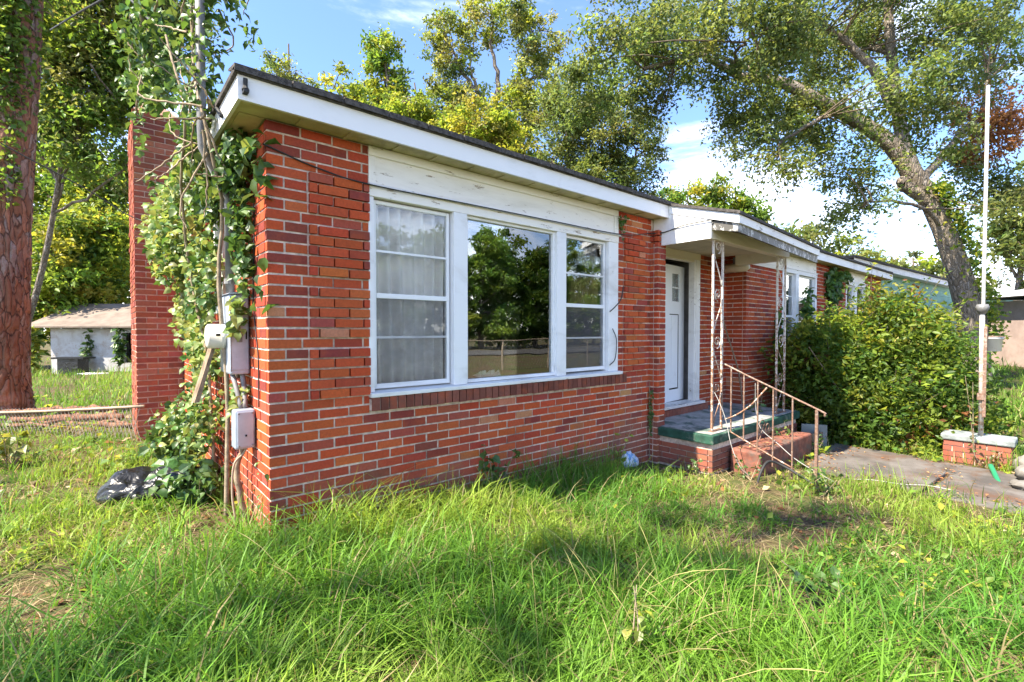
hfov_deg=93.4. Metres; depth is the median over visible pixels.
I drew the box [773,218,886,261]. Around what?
tree
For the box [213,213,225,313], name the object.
pipe
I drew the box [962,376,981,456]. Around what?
weed
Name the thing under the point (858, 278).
window
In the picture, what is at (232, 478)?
ground wire
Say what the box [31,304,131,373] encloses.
shed
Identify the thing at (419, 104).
tree
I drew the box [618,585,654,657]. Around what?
weed
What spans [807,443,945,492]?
path
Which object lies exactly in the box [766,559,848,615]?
weed
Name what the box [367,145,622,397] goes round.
window
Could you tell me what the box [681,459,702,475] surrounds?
weed
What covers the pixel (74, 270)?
tree
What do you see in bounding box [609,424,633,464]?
weed
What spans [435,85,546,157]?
tree
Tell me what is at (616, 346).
wire
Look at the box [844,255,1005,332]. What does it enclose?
green house
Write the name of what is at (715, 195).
tree
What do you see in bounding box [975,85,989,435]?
pole
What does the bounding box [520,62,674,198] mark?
oak tree
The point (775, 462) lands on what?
hose arch
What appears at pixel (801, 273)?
window
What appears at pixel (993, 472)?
green hose
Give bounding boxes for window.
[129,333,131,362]
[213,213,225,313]
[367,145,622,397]
[781,256,817,362]
[845,272,866,314]
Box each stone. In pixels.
[1009,479,1023,489]
[1011,455,1023,468]
[1014,465,1023,479]
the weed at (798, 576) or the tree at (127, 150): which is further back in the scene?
the tree at (127, 150)
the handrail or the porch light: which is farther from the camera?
the porch light
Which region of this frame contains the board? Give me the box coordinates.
[191,348,239,402]
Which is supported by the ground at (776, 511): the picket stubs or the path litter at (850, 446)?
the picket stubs
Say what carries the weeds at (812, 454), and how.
on the ground at (776, 511)
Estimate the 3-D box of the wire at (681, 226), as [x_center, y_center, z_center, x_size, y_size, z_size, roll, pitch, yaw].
[1.884,-1.265,5.385,0.712,0.066,0.100,1,2,41]
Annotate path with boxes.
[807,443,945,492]
[925,459,1023,515]
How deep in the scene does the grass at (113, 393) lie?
11.72 m
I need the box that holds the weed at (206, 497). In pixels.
[190,465,233,505]
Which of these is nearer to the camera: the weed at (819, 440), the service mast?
the service mast
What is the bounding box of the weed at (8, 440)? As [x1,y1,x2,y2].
[0,422,39,467]
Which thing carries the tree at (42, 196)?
on the ground at (776, 511)
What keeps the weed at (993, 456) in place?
on the ground at (776, 511)
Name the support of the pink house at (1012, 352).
on the ground at (776, 511)
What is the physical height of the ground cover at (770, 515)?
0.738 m
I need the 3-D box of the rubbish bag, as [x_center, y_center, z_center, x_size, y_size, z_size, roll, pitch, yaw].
[-2.717,1.082,3.753,0.855,0.249,0.444,0,1,-16]
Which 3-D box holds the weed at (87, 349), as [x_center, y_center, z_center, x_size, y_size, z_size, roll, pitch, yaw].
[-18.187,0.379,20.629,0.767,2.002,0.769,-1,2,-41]
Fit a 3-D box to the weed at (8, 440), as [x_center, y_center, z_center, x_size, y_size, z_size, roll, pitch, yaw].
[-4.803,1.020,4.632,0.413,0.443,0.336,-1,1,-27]
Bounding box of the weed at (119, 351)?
[109,323,128,369]
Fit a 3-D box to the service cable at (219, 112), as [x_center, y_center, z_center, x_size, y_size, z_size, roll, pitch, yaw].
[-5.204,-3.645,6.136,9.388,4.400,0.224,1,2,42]
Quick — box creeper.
[133,0,257,520]
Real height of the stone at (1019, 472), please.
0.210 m
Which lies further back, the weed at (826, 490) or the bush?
the bush
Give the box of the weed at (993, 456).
[968,448,1002,468]
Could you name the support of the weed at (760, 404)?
on the ground at (776, 511)
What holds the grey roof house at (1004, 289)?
on the ground at (776, 511)
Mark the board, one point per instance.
(199, 387)
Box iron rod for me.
[723,322,742,403]
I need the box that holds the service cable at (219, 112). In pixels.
[49,0,222,117]
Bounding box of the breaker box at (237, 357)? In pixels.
[204,290,249,374]
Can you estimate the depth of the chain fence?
5.88 m
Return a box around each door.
[229,298,248,369]
[664,248,700,402]
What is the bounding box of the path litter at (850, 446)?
[738,431,1023,505]
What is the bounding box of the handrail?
[723,363,826,482]
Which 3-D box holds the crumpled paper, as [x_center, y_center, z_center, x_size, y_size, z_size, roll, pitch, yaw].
[-0.217,0.283,4.265,0.280,0.053,0.060,-1,2,-41]
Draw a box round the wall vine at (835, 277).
[238,129,853,372]
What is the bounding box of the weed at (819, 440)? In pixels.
[812,434,830,455]
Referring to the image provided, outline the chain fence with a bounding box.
[0,404,144,440]
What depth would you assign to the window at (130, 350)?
21.29 m
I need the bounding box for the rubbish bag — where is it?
[95,466,223,504]
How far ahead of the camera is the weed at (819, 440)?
6.10 m
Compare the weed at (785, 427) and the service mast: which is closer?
the service mast
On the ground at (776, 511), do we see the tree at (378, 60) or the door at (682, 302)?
the tree at (378, 60)
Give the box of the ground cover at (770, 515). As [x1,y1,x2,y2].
[0,389,1023,681]
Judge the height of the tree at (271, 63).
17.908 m
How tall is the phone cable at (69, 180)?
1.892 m
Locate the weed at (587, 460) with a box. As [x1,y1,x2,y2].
[561,453,590,472]
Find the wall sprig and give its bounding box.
[618,215,629,240]
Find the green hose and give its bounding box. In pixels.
[988,464,1000,481]
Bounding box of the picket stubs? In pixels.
[806,431,822,451]
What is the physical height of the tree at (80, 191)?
11.496 m
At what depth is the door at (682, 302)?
6.86 m
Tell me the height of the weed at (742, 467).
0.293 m
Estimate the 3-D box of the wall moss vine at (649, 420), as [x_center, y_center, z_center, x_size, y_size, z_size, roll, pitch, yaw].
[0.047,0.957,4.292,4.228,0.901,0.106,-1,2,-41]
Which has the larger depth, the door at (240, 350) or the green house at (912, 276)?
the green house at (912, 276)
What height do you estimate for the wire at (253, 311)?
1.600 m
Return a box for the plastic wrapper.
[621,451,638,467]
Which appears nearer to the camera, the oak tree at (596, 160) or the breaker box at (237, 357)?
the breaker box at (237, 357)
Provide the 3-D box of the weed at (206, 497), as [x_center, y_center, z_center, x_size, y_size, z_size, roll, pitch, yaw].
[-2.227,1.106,3.653,0.354,0.393,0.359,0,1,-17]
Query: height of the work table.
0.960 m
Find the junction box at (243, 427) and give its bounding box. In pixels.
[231,407,254,449]
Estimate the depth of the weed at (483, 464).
4.09 m
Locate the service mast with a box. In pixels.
[195,0,234,292]
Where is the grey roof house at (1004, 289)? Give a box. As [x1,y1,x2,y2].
[943,276,1013,300]
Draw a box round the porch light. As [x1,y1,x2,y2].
[724,257,749,272]
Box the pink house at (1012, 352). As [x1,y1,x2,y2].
[987,289,1023,366]
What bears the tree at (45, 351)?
on the ground at (776, 511)
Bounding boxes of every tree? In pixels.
[0,0,43,420]
[30,190,130,341]
[31,0,226,322]
[31,196,50,355]
[32,130,117,345]
[32,161,130,305]
[101,119,194,272]
[254,43,322,88]
[317,59,385,108]
[355,21,414,109]
[379,82,452,129]
[412,0,571,145]
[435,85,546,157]
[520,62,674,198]
[549,0,1023,381]
[652,170,776,222]
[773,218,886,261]
[874,249,945,277]
[967,160,1023,300]
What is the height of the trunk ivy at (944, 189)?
4.707 m
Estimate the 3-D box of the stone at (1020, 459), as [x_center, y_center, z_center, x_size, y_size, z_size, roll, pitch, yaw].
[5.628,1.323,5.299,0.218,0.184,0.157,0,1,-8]
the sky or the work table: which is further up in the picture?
the sky
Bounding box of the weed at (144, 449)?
[137,408,194,464]
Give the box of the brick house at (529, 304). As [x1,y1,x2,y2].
[127,62,893,537]
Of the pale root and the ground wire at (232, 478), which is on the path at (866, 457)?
the pale root
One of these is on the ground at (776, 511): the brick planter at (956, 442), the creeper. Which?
the brick planter at (956, 442)
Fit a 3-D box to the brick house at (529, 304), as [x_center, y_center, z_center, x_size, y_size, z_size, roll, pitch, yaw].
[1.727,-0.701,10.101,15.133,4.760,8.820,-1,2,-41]
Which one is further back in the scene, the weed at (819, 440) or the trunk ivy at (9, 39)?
the trunk ivy at (9, 39)
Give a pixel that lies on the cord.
(619, 301)
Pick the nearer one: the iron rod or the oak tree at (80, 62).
the iron rod
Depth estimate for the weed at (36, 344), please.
18.29 m
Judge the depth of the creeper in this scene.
3.67 m
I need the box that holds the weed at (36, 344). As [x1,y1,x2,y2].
[30,324,47,376]
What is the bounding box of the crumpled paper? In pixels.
[473,370,500,376]
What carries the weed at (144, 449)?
on the ground at (776, 511)
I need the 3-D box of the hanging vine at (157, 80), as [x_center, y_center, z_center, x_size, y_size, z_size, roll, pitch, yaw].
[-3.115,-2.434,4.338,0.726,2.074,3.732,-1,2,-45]
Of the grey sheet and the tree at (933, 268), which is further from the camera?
the tree at (933, 268)
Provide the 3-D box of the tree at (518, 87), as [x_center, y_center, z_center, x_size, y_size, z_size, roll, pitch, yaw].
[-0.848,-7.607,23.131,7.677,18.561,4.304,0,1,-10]
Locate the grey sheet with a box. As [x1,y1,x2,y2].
[801,423,826,448]
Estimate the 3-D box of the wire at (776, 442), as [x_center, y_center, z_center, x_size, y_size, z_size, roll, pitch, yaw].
[2.868,0.909,4.944,0.082,0.915,0.757,-1,2,-41]
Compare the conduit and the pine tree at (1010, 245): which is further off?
the pine tree at (1010, 245)
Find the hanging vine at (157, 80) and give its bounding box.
[109,0,262,196]
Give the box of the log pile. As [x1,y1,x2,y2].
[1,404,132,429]
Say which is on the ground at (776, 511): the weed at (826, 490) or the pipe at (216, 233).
the weed at (826, 490)
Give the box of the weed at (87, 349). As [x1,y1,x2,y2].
[78,329,94,361]
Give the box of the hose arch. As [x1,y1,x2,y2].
[756,460,814,485]
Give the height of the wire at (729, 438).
0.824 m
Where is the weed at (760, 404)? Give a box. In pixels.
[742,396,765,411]
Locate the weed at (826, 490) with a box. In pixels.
[806,466,842,499]
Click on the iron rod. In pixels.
(735, 362)
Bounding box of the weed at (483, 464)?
[478,444,521,489]
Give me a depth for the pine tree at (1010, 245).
29.64 m
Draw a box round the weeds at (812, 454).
[808,433,1023,473]
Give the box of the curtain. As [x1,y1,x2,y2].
[376,205,443,382]
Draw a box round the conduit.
[230,374,247,407]
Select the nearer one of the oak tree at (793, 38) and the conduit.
the conduit
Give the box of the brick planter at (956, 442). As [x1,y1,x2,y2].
[940,429,1017,469]
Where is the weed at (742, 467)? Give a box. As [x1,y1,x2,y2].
[731,454,762,479]
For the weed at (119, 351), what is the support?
on the ground at (776, 511)
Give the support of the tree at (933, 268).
on the ground at (776, 511)
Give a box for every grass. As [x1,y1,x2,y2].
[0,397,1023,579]
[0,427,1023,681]
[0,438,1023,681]
[31,356,1023,433]
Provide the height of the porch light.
0.218 m
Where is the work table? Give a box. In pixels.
[51,357,95,374]
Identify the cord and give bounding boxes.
[610,286,623,311]
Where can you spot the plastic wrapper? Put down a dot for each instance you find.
(627, 455)
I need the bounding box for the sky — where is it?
[33,0,1023,333]
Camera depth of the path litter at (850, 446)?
5.46 m
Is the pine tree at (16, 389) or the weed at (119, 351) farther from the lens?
the weed at (119, 351)
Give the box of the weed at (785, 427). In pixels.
[769,419,790,435]
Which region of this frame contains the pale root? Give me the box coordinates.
[854,479,950,489]
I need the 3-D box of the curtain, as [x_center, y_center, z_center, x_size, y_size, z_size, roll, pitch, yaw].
[-0.808,-0.334,3.744,0.670,1.345,0.098,-1,2,-41]
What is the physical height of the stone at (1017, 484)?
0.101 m
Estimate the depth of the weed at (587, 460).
4.69 m
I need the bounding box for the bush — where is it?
[756,262,1023,457]
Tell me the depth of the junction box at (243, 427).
3.19 m
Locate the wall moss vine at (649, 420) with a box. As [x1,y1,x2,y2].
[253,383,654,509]
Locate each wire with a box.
[231,448,247,520]
[253,163,258,406]
[263,143,649,234]
[610,328,616,364]
[650,219,711,233]
[714,392,749,476]
[755,383,833,481]
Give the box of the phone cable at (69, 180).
[0,142,140,220]
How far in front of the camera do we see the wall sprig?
5.22 m
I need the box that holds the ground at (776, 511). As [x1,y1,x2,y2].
[0,335,1023,681]
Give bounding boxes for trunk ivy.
[0,0,52,208]
[912,174,1011,346]
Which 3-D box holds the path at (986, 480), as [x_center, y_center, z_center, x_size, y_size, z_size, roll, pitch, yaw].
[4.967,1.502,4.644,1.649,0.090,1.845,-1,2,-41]
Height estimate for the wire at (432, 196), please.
0.131 m

